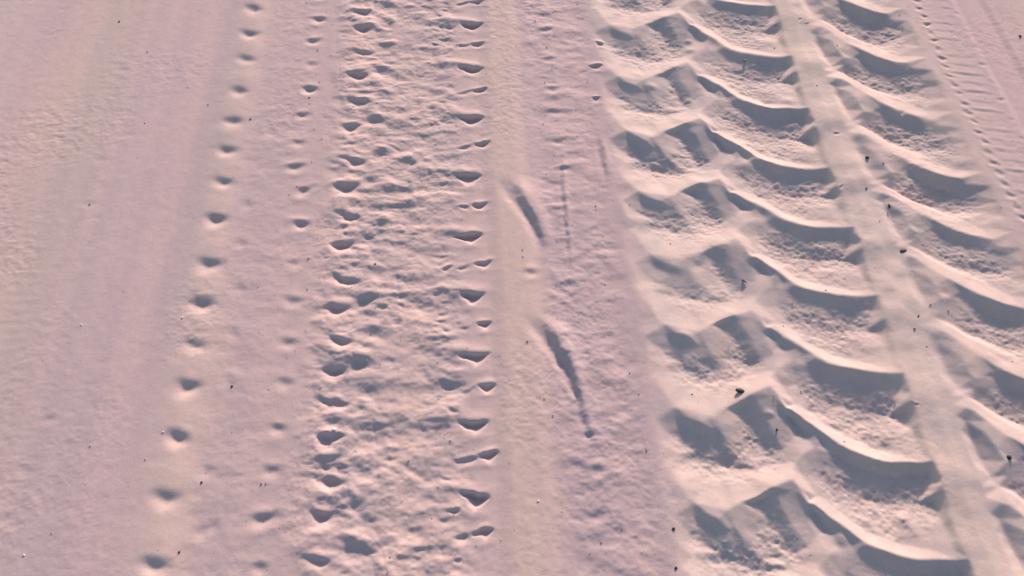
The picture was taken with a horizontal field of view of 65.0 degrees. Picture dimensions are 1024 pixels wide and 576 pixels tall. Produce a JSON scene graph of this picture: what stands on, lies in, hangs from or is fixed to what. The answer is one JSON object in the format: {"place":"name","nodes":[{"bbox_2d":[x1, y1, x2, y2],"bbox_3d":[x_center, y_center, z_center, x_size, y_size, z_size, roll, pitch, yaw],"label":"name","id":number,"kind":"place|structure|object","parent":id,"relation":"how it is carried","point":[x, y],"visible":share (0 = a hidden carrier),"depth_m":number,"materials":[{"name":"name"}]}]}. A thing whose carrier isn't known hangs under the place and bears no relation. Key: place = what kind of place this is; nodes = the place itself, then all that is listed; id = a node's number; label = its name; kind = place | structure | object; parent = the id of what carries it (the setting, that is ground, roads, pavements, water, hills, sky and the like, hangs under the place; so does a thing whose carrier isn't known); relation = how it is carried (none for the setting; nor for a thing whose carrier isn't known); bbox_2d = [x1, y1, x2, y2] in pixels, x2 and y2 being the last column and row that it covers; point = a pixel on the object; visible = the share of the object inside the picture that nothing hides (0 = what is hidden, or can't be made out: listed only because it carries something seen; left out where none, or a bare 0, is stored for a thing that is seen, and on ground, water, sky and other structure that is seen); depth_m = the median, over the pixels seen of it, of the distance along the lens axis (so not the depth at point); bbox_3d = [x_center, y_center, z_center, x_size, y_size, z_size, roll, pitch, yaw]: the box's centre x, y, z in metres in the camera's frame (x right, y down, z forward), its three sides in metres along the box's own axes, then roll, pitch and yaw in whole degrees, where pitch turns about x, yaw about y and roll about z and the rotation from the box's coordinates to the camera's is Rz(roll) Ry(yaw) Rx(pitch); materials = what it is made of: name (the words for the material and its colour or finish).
{"place":"outdoors","nodes":[
{"label":"outdoors","id":0,"kind":"place"},
{"bbox_2d":[0,0,94,265],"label":"sand","id":1,"kind":"structure","parent":0,"point":[40,40],"depth_m":2.15,"materials":[{"name":"beige sand"}]},
{"bbox_2d":[0,0,162,575],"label":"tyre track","id":2,"kind":"structure","parent":0,"point":[58,220],"depth_m":1.88,"materials":[{"name":"beige sand"}]},
{"bbox_2d":[2,0,238,575],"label":"sand","id":3,"kind":"structure","parent":0,"point":[105,396],"depth_m":1.74,"materials":[{"name":"beige sand"}]},
{"bbox_2d":[125,0,517,575],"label":"tyre track","id":4,"kind":"structure","parent":0,"point":[224,338],"depth_m":1.74,"materials":[{"name":"beige sand"}]},
{"bbox_2d":[486,0,678,575],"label":"sand","id":5,"kind":"structure","parent":0,"point":[562,371],"depth_m":1.74,"materials":[{"name":"beige sand"}]},
{"bbox_2d":[586,0,1023,575],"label":"tyre track","id":6,"kind":"structure","parent":0,"point":[806,110],"depth_m":1.78,"materials":[{"name":"beige sand"}]},
{"bbox_2d":[8,0,1023,573],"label":"sand crumbs","id":7,"kind":"object","parent":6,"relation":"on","point":[544,262],"visible":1,"depth_m":1.76,"materials":[{"name":"beige sand"}]},
{"bbox_2d":[735,388,744,392],"bbox_3d":[0.468,0.211,1.648,0.021,0.007,0.010,12,61,-3],"label":"pebble","id":8,"kind":"object","parent":6,"relation":"on","point":[739,390],"visible":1,"depth_m":1.65,"materials":[{"name":"stone"}]},
{"bbox_2d":[900,0,1023,251],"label":"tyre track","id":9,"kind":"structure","parent":0,"point":[992,128],"depth_m":2.10,"materials":[{"name":"beige sand"}]},
{"bbox_2d":[953,0,1023,129],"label":"sand","id":10,"kind":"structure","parent":0,"point":[995,28],"depth_m":2.24,"materials":[{"name":"beige sand"}]}
]}

